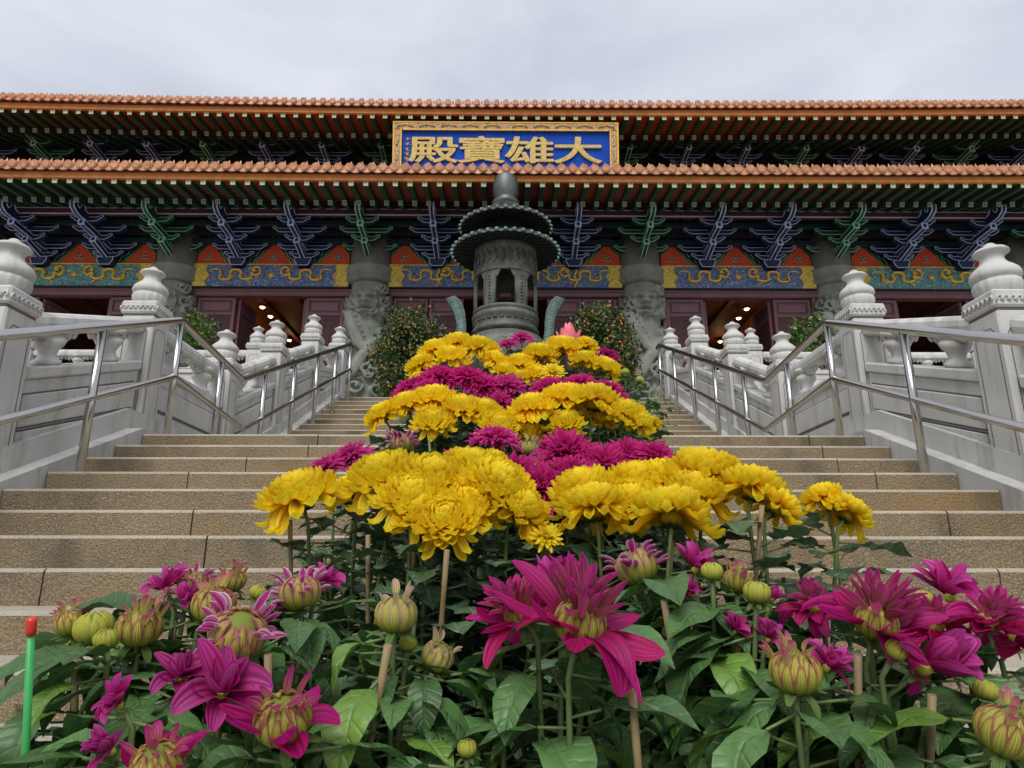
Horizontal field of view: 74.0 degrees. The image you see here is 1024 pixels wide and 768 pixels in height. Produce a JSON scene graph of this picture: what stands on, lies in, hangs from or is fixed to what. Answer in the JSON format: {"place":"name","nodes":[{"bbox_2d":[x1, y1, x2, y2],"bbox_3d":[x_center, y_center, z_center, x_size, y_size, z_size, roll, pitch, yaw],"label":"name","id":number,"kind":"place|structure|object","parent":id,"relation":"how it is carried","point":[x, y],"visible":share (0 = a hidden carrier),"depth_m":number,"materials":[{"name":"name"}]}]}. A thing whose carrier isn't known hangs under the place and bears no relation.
{"place":"outdoors","nodes":[
{"label":"outdoors","id":0,"kind":"place"},
{"bbox_2d":[21,616,36,767],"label":"plant stake","id":1,"kind":"object","parent":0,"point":[31,628],"visible":1,"depth_m":0.62,"materials":[{"name":"green plastic"}]},
{"bbox_2d":[0,0,1023,104],"label":"sky","id":2,"kind":"structure","parent":0,"point":[520,50],"materials":[{"name":"white"}]},
{"label":"ground","id":3,"kind":"structure","parent":0,"visible":0},
{"bbox_2d":[0,238,348,503],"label":"stone balustrade","id":4,"kind":"object","parent":3,"relation":"on","point":[34,450],"visible":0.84,"depth_m":5.21,"materials":[{"name":"white stone"}]},
{"bbox_2d":[0,397,1023,740],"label":"stairs","id":5,"kind":"structure","parent":3,"relation":"on","point":[130,519],"depth_m":3.40,"materials":[{"name":"beige stone"}]},
{"bbox_2d":[0,598,143,767],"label":"dahlia","id":6,"kind":"object","parent":5,"relation":"on","point":[80,627],"visible":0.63,"depth_m":0.80,"materials":[{"name":"plant"}]},
{"bbox_2d":[0,563,206,767],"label":"dahlia","id":7,"kind":"object","parent":5,"relation":"on","point":[140,623],"visible":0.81,"depth_m":0.75,"materials":[{"name":"plant"}]},
{"bbox_2d":[0,589,311,767],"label":"dahlia","id":8,"kind":"object","parent":5,"relation":"on","point":[243,631],"visible":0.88,"depth_m":0.63,"materials":[{"name":"plant"}]},
{"bbox_2d":[0,317,353,471],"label":"steel handrail","id":9,"kind":"object","parent":5,"relation":"on","point":[91,397],"visible":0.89,"depth_m":5.23,"materials":[{"name":"silver metal"}]},
{"bbox_2d":[37,559,384,767],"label":"dahlia","id":10,"kind":"object","parent":5,"relation":"on","point":[171,675],"visible":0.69,"depth_m":0.78,"materials":[{"name":"plant"}]},
{"bbox_2d":[171,638,412,767],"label":"dahlia","id":11,"kind":"object","parent":5,"relation":"on","point":[286,719],"visible":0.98,"depth_m":0.62,"materials":[{"name":"plant"}]},
{"bbox_2d":[228,465,365,765],"bbox_3d":[-0.386,0.589,1.162,0.363,0.879,0.357,0,-15,-1],"label":"chrysanthemum","id":12,"kind":"object","parent":5,"relation":"on","point":[295,494],"visible":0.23,"depth_m":1.14,"materials":[{"name":"plant"}]},
{"bbox_2d":[187,562,411,767],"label":"dahlia","id":13,"kind":"object","parent":5,"relation":"on","point":[298,597],"visible":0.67,"depth_m":0.82,"materials":[{"name":"plant"}]},
{"bbox_2d":[274,440,400,663],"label":"chrysanthemum","id":14,"kind":"object","parent":5,"relation":"on","point":[344,457],"visible":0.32,"depth_m":1.62,"materials":[{"name":"plant"}]},
{"bbox_2d":[295,447,456,735],"bbox_3d":[-0.240,0.578,1.199,0.316,0.918,0.372,8,-17,-27],"label":"chrysanthemum","id":15,"kind":"object","parent":5,"relation":"on","point":[363,476],"visible":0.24,"depth_m":1.19,"materials":[{"name":"plant"}]},
{"bbox_2d":[340,390,442,651],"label":"chrysanthemum","id":16,"kind":"object","parent":5,"relation":"on","point":[391,408],"visible":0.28,"depth_m":1.95,"materials":[{"name":"plant"}]},
{"bbox_2d":[371,374,449,567],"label":"chrysanthemum","id":17,"kind":"object","parent":5,"relation":"on","point":[413,383],"visible":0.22,"depth_m":2.36,"materials":[{"name":"plant"}]},
{"bbox_2d":[291,578,541,767],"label":"dahlia","id":18,"kind":"object","parent":5,"relation":"on","point":[370,703],"visible":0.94,"depth_m":0.72,"materials":[{"name":"plant"}]},
{"bbox_2d":[327,451,512,763],"bbox_3d":[-0.163,0.551,1.081,0.334,0.910,0.359,0,-15,-1],"label":"chrysanthemum","id":19,"kind":"object","parent":5,"relation":"on","point":[415,499],"visible":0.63,"depth_m":1.06,"materials":[{"name":"plant"}]},
{"bbox_2d":[375,432,475,594],"bbox_3d":[-0.232,0.512,1.735,0.329,0.764,0.327,12,-19,-37],"label":"dahlia","id":20,"kind":"object","parent":5,"relation":"on","point":[388,583],"visible":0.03,"depth_m":1.71,"materials":[{"name":"plant"}]},
{"bbox_2d":[361,429,494,650],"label":"chrysanthemum","id":21,"kind":"object","parent":5,"relation":"on","point":[407,442],"visible":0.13,"depth_m":1.67,"materials":[{"name":"plant"}]},
{"bbox_2d":[397,337,474,448],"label":"chrysanthemum","id":22,"kind":"object","parent":5,"relation":"on","point":[422,359],"visible":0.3,"depth_m":2.81,"materials":[{"name":"plant"}]},
{"bbox_2d":[355,445,523,751],"bbox_3d":[-0.075,0.560,1.150,0.347,0.928,0.341,13,-19,-39],"label":"chrysanthemum","id":23,"kind":"object","parent":5,"relation":"on","point":[488,515],"visible":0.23,"depth_m":1.11,"materials":[{"name":"plant"}]},
{"bbox_2d":[386,738,492,767],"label":"dahlia","id":24,"kind":"object","parent":5,"relation":"on","point":[466,749],"visible":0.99,"depth_m":0.65,"materials":[{"name":"plant"}]},
{"bbox_2d":[405,383,481,626],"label":"chrysanthemum","id":25,"kind":"object","parent":5,"relation":"on","point":[441,413],"visible":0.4,"depth_m":1.91,"materials":[{"name":"plant"}]},
{"bbox_2d":[413,365,500,450],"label":"chrysanthemum","id":26,"kind":"object","parent":5,"relation":"on","point":[470,379],"visible":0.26,"depth_m":2.35,"materials":[{"name":"plant"}]},
{"bbox_2d":[433,331,481,445],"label":"chrysanthemum","id":27,"kind":"object","parent":5,"relation":"on","point":[454,353],"visible":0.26,"depth_m":2.79,"materials":[{"name":"plant"}]},
{"bbox_2d":[456,335,517,449],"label":"chrysanthemum","id":28,"kind":"object","parent":5,"relation":"on","point":[483,348],"visible":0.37,"depth_m":2.83,"materials":[{"name":"plant"}]},
{"bbox_2d":[443,425,531,659],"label":"chrysanthemum","id":29,"kind":"object","parent":5,"relation":"on","point":[495,438],"visible":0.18,"depth_m":1.59,"materials":[{"name":"plant"}]},
{"bbox_2d":[453,397,523,580],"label":"chrysanthemum","id":30,"kind":"object","parent":5,"relation":"on","point":[492,412],"visible":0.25,"depth_m":1.87,"materials":[{"name":"plant"}]},
{"bbox_2d":[486,373,527,454],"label":"chrysanthemum","id":31,"kind":"object","parent":5,"relation":"on","point":[508,384],"visible":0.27,"depth_m":2.34,"materials":[{"name":"plant"}]},
{"bbox_2d":[498,331,534,399],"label":"chrysanthemum","id":32,"kind":"object","parent":5,"relation":"on","point":[521,337],"visible":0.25,"depth_m":3.47,"materials":[{"name":"plant"}]},
{"bbox_2d":[358,554,675,767],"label":"dahlia","id":33,"kind":"object","parent":5,"relation":"on","point":[512,697],"visible":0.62,"depth_m":0.72,"materials":[{"name":"plant"}]},
{"bbox_2d":[476,433,560,578],"bbox_3d":[0.011,0.511,1.726,0.290,0.760,0.300,11,-19,-36],"label":"dahlia","id":34,"kind":"object","parent":5,"relation":"on","point":[527,447],"visible":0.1,"depth_m":1.74,"materials":[{"name":"plant"}]},
{"bbox_2d":[446,451,597,767],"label":"chrysanthemum","id":35,"kind":"object","parent":5,"relation":"on","point":[509,485],"visible":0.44,"depth_m":1.11,"materials":[{"name":"plant"}]},
{"bbox_2d":[461,450,588,707],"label":"chrysanthemum","id":36,"kind":"object","parent":5,"relation":"on","point":[542,482],"visible":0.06,"depth_m":1.44,"materials":[{"name":"plant"}]},
{"bbox_2d":[502,342,562,456],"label":"chrysanthemum","id":37,"kind":"object","parent":5,"relation":"on","point":[529,360],"visible":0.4,"depth_m":2.77,"materials":[{"name":"plant"}]},
{"bbox_2d":[503,375,580,455],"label":"chrysanthemum","id":38,"kind":"object","parent":5,"relation":"on","point":[541,384],"visible":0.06,"depth_m":2.35,"materials":[{"name":"plant"}]},
{"bbox_2d":[506,382,588,554],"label":"chrysanthemum","id":39,"kind":"object","parent":5,"relation":"on","point":[528,408],"visible":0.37,"depth_m":1.88,"materials":[{"name":"plant"}]},
{"bbox_2d":[539,335,584,541],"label":"chrysanthemum","id":40,"kind":"object","parent":5,"relation":"on","point":[568,345],"visible":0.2,"depth_m":2.84,"materials":[{"name":"plant"}]},
{"bbox_2d":[547,348,595,409],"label":"chrysanthemum","id":41,"kind":"object","parent":5,"relation":"on","point":[565,358],"visible":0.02,"depth_m":3.23,"materials":[{"name":"plant"}]},
{"bbox_2d":[530,426,628,714],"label":"chrysanthemum","id":42,"kind":"object","parent":5,"relation":"on","point":[560,451],"visible":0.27,"depth_m":1.52,"materials":[{"name":"plant"}]},
{"bbox_2d":[510,463,667,750],"bbox_3d":[0.135,0.581,1.142,0.301,0.883,0.410,8,-17,-29],"label":"chrysanthemum","id":43,"kind":"object","parent":5,"relation":"on","point":[576,493],"visible":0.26,"depth_m":1.09,"materials":[{"name":"plant"}]},
{"bbox_2d":[478,551,700,767],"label":"dahlia","id":44,"kind":"object","parent":5,"relation":"on","point":[576,598],"visible":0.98,"depth_m":0.67,"materials":[{"name":"plant"}]},
{"bbox_2d":[559,381,624,540],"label":"chrysanthemum","id":45,"kind":"object","parent":5,"relation":"on","point":[597,398],"visible":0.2,"depth_m":1.91,"materials":[{"name":"plant"}]},
{"bbox_2d":[567,335,620,442],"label":"chrysanthemum","id":46,"kind":"object","parent":5,"relation":"on","point":[585,358],"visible":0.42,"depth_m":2.76,"materials":[{"name":"plant"}]},
{"bbox_2d":[560,373,630,446],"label":"chrysanthemum","id":47,"kind":"object","parent":5,"relation":"on","point":[584,378],"visible":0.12,"depth_m":2.35,"materials":[{"name":"plant"}]},
{"bbox_2d":[562,520,639,579],"bbox_3d":[0.275,0.601,1.686,0.352,0.845,0.282,-3,-15,10],"label":"dahlia","id":48,"kind":"object","parent":5,"relation":"on","point":[578,523],"visible":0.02,"depth_m":1.72,"materials":[{"name":"plant"}]},
{"bbox_2d":[581,347,621,381],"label":"chrysanthemum","id":49,"kind":"object","parent":5,"relation":"on","point":[609,353],"visible":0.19,"depth_m":3.28,"materials":[{"name":"plant"}]},
{"bbox_2d":[527,538,693,767],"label":"dahlia","id":50,"kind":"object","parent":5,"relation":"on","point":[634,565],"visible":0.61,"depth_m":0.87,"materials":[{"name":"plant"}]},
{"bbox_2d":[581,368,650,442],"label":"chrysanthemum","id":51,"kind":"object","parent":5,"relation":"on","point":[624,374],"visible":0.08,"depth_m":2.65,"materials":[{"name":"plant"}]},
{"bbox_2d":[594,397,669,545],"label":"chrysanthemum","id":52,"kind":"object","parent":5,"relation":"on","point":[640,420],"visible":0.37,"depth_m":1.88,"materials":[{"name":"plant"}]},
{"bbox_2d":[606,376,677,449],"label":"chrysanthemum","id":53,"kind":"object","parent":5,"relation":"on","point":[656,406],"visible":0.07,"depth_m":2.71,"materials":[{"name":"plant"}]},
{"bbox_2d":[598,436,686,609],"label":"chrysanthemum","id":54,"kind":"object","parent":5,"relation":"on","point":[633,449],"visible":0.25,"depth_m":1.54,"materials":[{"name":"plant"}]},
{"bbox_2d":[572,457,740,747],"bbox_3d":[0.236,0.555,1.085,0.350,0.904,0.387,0,-15,-1],"label":"chrysanthemum","id":55,"kind":"object","parent":5,"relation":"on","point":[672,507],"visible":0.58,"depth_m":1.09,"materials":[{"name":"plant"}]},
{"bbox_2d":[611,448,712,579],"bbox_3d":[0.386,0.515,1.689,0.352,0.734,0.317,-5,-16,17],"label":"dahlia","id":56,"kind":"object","parent":5,"relation":"on","point":[677,547],"visible":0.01,"depth_m":1.69,"materials":[{"name":"plant"}]},
{"bbox_2d":[622,445,796,724],"bbox_3d":[0.341,0.569,1.160,0.399,0.916,0.328,0,-15,-1],"label":"chrysanthemum","id":57,"kind":"object","parent":5,"relation":"on","point":[706,462],"visible":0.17,"depth_m":1.17,"materials":[{"name":"plant"}]},
{"bbox_2d":[602,540,865,767],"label":"dahlia","id":58,"kind":"object","parent":5,"relation":"on","point":[732,626],"visible":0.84,"depth_m":0.79,"materials":[{"name":"plant"}]},
{"bbox_2d":[679,463,864,764],"bbox_3d":[0.435,0.568,1.069,0.283,0.872,0.341,-11,-19,36],"label":"chrysanthemum","id":59,"kind":"object","parent":5,"relation":"on","point":[748,486],"visible":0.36,"depth_m":1.08,"materials":[{"name":"plant"}]},
{"bbox_2d":[671,628,899,767],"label":"dahlia","id":60,"kind":"object","parent":5,"relation":"on","point":[795,673],"visible":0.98,"depth_m":0.65,"materials":[{"name":"plant"}]},
{"bbox_2d":[688,577,943,759],"bbox_3d":[0.380,0.642,0.736,0.377,0.835,0.484,0,-15,-1],"label":"dahlia","id":61,"kind":"object","parent":5,"relation":"on","point":[816,616],"visible":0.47,"depth_m":0.83,"materials":[{"name":"plant"}]},
{"bbox_2d":[656,319,1023,472],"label":"steel handrail","id":62,"kind":"object","parent":5,"relation":"on","point":[913,399],"visible":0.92,"depth_m":5.19,"materials":[{"name":"silver metal"}]},
{"bbox_2d":[763,481,944,706],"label":"chrysanthemum","id":63,"kind":"object","parent":5,"relation":"on","point":[843,511],"visible":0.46,"depth_m":1.12,"materials":[{"name":"plant"}]},
{"bbox_2d":[762,567,983,767],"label":"dahlia","id":64,"kind":"object","parent":5,"relation":"on","point":[872,608],"visible":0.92,"depth_m":0.71,"materials":[{"name":"plant"}]},
{"bbox_2d":[852,557,1023,767],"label":"dahlia","id":65,"kind":"object","parent":5,"relation":"on","point":[997,610],"visible":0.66,"depth_m":0.77,"materials":[{"name":"plant"}]},
{"bbox_2d":[862,679,1023,767],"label":"dahlia","id":66,"kind":"object","parent":5,"relation":"on","point":[996,735],"visible":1,"depth_m":0.60,"materials":[{"name":"plant"}]},
{"bbox_2d":[887,629,1023,766],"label":"dahlia","id":67,"kind":"object","parent":5,"relation":"on","point":[1007,645],"visible":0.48,"depth_m":0.80,"materials":[{"name":"plant"}]},
{"bbox_2d":[661,243,1023,510],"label":"stone balustrade","id":68,"kind":"object","parent":3,"relation":"on","point":[972,454],"visible":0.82,"depth_m":5.00,"materials":[{"name":"white stone"}]},
{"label":"terrace","id":69,"kind":"structure","parent":3,"relation":"on","visible":0},
{"bbox_2d":[27,326,292,389],"bbox_3d":[-7.969,-0.167,12.154,9.216,1.857,0.312,0,-15,-1],"label":"stone balustrade","id":70,"kind":"object","parent":69,"relation":"on","point":[253,351],"visible":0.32,"depth_m":12.18,"materials":[{"name":"white stone"}]},
{"bbox_2d":[173,308,221,349],"bbox_3d":[-6.764,-0.344,14.437,1.184,2.679,1.172,-14,-21,43],"label":"potted shrub","id":71,"kind":"object","parent":69,"relation":"on","point":[190,340],"visible":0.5,"depth_m":14.44,"materials":[{"name":"green plant"}]},
{"bbox_2d":[365,297,447,396],"bbox_3d":[-2.087,-0.517,13.954,1.831,2.764,1.906,0,-15,-1],"label":"kumquat tree","id":72,"kind":"object","parent":69,"relation":"on","point":[407,336],"visible":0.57,"depth_m":13.68,"materials":[{"name":"green plant"}]},
{"bbox_2d":[446,172,564,396],"bbox_3d":[-0.137,-1.928,14.282,2.492,5.656,2.360,0,-15,-1],"label":"incense burner","id":73,"kind":"object","parent":69,"relation":"on","point":[505,243],"visible":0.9,"depth_m":13.95,"materials":[{"name":"grey metal"}]},
{"bbox_2d":[0,92,1023,397],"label":"temple hall","id":74,"kind":"structure","parent":69,"relation":"on","point":[294,214],"depth_m":17.02,"materials":[{"name":"wood"}]},
{"bbox_2d":[42,298,70,362],"bbox_3d":[-11.716,-0.290,17.063,0.070,3.601,0.940,-1,-15,3],"label":"door","id":75,"kind":"structure","parent":74,"relation":"in","point":[49,307],"depth_m":17.35,"materials":[{"name":"paint"}]},
{"bbox_2d":[108,297,131,349],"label":"door","id":76,"kind":"structure","parent":74,"relation":"in","point":[115,302],"depth_m":16.94,"materials":[{"name":"paint"}]},
{"bbox_2d":[196,297,236,349],"bbox_3d":[-7.374,-0.418,16.586,0.940,3.601,0.070,0,-15,-1],"label":"door","id":77,"kind":"structure","parent":74,"relation":"in","point":[224,309],"depth_m":16.94,"materials":[{"name":"paint"}]},
{"bbox_2d":[234,299,256,363],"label":"door","id":78,"kind":"structure","parent":74,"relation":"in","point":[246,316],"depth_m":17.28,"materials":[{"name":"paint"}]},
{"bbox_2d":[258,299,266,308],"bbox_3d":[-7.646,-2.641,20.914,0.260,0.692,0.260,0,-15,-1],"label":"ceiling lamp","id":79,"kind":"object","parent":74,"relation":"hanging from","point":[262,306],"visible":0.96,"depth_m":20.78,"materials":[{"name":"paint"}]},
{"bbox_2d":[266,302,274,317],"bbox_3d":[-7.825,-2.402,22.091,0.260,0.546,0.260,0,-15,-1],"label":"ceiling lamp","id":80,"kind":"object","parent":74,"relation":"hanging from","point":[270,315],"visible":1,"depth_m":21.98,"materials":[{"name":"paint"}]},
{"bbox_2d":[300,299,306,345],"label":"door","id":81,"kind":"structure","parent":74,"relation":"in","point":[304,308],"depth_m":17.01,"materials":[{"name":"paint"}]},
{"bbox_2d":[304,298,343,366],"bbox_3d":[-4.674,-0.410,16.613,0.940,3.601,0.070,0,-15,-1],"label":"door","id":82,"kind":"structure","parent":74,"relation":"in","point":[329,310],"depth_m":16.95,"materials":[{"name":"paint"}]},
{"bbox_2d":[393,298,427,354],"bbox_3d":[-2.535,-0.405,16.634,0.860,3.601,0.070,0,-15,-1],"label":"door","id":83,"kind":"structure","parent":74,"relation":"in","point":[406,302],"depth_m":17.03,"materials":[{"name":"paint"}]},
{"bbox_2d":[428,298,463,389],"bbox_3d":[-1.645,-0.402,16.643,0.860,3.601,0.070,0,-15,-1],"label":"door","id":84,"kind":"structure","parent":74,"relation":"in","point":[440,306],"depth_m":16.97,"materials":[{"name":"paint"}]},
{"bbox_2d":[392,121,618,169],"bbox_3d":[-0.156,-5.786,17.261,5.720,1.730,0.197,0,-5,-1],"label":"name board","id":85,"kind":"object","parent":74,"relation":"attached to","point":[499,144],"visible":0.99,"depth_m":17.25,"materials":[{"name":"blue wood"}]},
{"bbox_2d":[547,299,581,374],"bbox_3d":[1.315,-0.394,16.672,0.860,3.601,0.070,0,-15,-1],"label":"door","id":86,"kind":"structure","parent":74,"relation":"in","point":[568,309],"depth_m":17.02,"materials":[{"name":"paint"}]},
{"bbox_2d":[582,299,616,346],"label":"door","id":87,"kind":"structure","parent":74,"relation":"in","point":[586,301],"depth_m":17.10,"materials":[{"name":"paint"}]},
{"bbox_2d":[666,299,705,367],"bbox_3d":[4.345,-0.386,16.702,0.940,3.601,0.070,0,-15,-1],"label":"door","id":88,"kind":"structure","parent":74,"relation":"in","point":[679,312],"depth_m":17.03,"materials":[{"name":"paint"}]},
{"bbox_2d":[703,301,708,346],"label":"door","id":89,"kind":"structure","parent":74,"relation":"in","point":[704,302],"depth_m":17.12,"materials":[{"name":"paint"}]},
{"bbox_2d":[734,304,742,319],"bbox_3d":[7.396,-2.362,22.242,0.260,0.546,0.260,0,-15,-1],"label":"ceiling lamp","id":90,"kind":"object","parent":74,"relation":"hanging from","point":[738,317],"visible":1,"depth_m":22.13,"materials":[{"name":"paint"}]},
{"bbox_2d":[742,303,750,310],"bbox_3d":[7.243,-2.601,21.062,0.260,0.692,0.260,0,-15,-1],"label":"ceiling lamp","id":91,"kind":"object","parent":74,"relation":"hanging from","point":[746,307],"visible":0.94,"depth_m":20.93,"materials":[{"name":"paint"}]},
{"bbox_2d":[752,301,773,365],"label":"door","id":92,"kind":"structure","parent":74,"relation":"in","point":[762,319],"depth_m":17.42,"materials":[{"name":"paint"}]},
{"bbox_2d":[772,300,812,343],"bbox_3d":[7.045,-0.379,16.729,0.940,3.601,0.070,0,-15,-1],"label":"door","id":93,"kind":"structure","parent":74,"relation":"in","point":[783,310],"depth_m":17.09,"materials":[{"name":"paint"}]},
{"bbox_2d":[875,300,897,319],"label":"door","id":94,"kind":"structure","parent":74,"relation":"in","point":[890,305],"depth_m":17.14,"materials":[{"name":"paint"}]},
{"bbox_2d":[934,302,961,362],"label":"door","id":95,"kind":"structure","parent":74,"relation":"in","point":[955,310],"depth_m":17.57,"materials":[{"name":"paint"}]},
{"bbox_2d":[556,322,580,373],"bbox_3d":[1.056,-0.332,12.505,0.500,1.658,0.500,0,-15,-1],"label":"lotus ornament","id":96,"kind":"object","parent":69,"relation":"on","point":[568,329],"visible":0.25,"depth_m":12.49,"materials":[{"name":"paint"}]},
{"bbox_2d":[562,299,646,397],"bbox_3d":[1.806,-0.466,13.956,1.821,2.666,1.834,0,-15,-1],"label":"kumquat tree","id":97,"kind":"object","parent":69,"relation":"on","point":[607,329],"visible":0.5,"depth_m":13.74,"materials":[{"name":"green plant"}]},
{"bbox_2d":[784,308,838,351],"bbox_3d":[6.432,-0.352,14.371,1.167,2.660,1.188,0,-15,-1],"label":"potted shrub","id":98,"kind":"object","parent":69,"relation":"on","point":[806,329],"visible":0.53,"depth_m":14.47,"materials":[{"name":"green plant"}]},
{"bbox_2d":[683,328,976,390],"bbox_3d":[7.726,-0.125,12.310,9.216,1.857,0.312,0,-15,-1],"label":"stone balustrade","id":99,"kind":"object","parent":69,"relation":"on","point":[755,352],"visible":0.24,"depth_m":12.32,"materials":[{"name":"white stone"}]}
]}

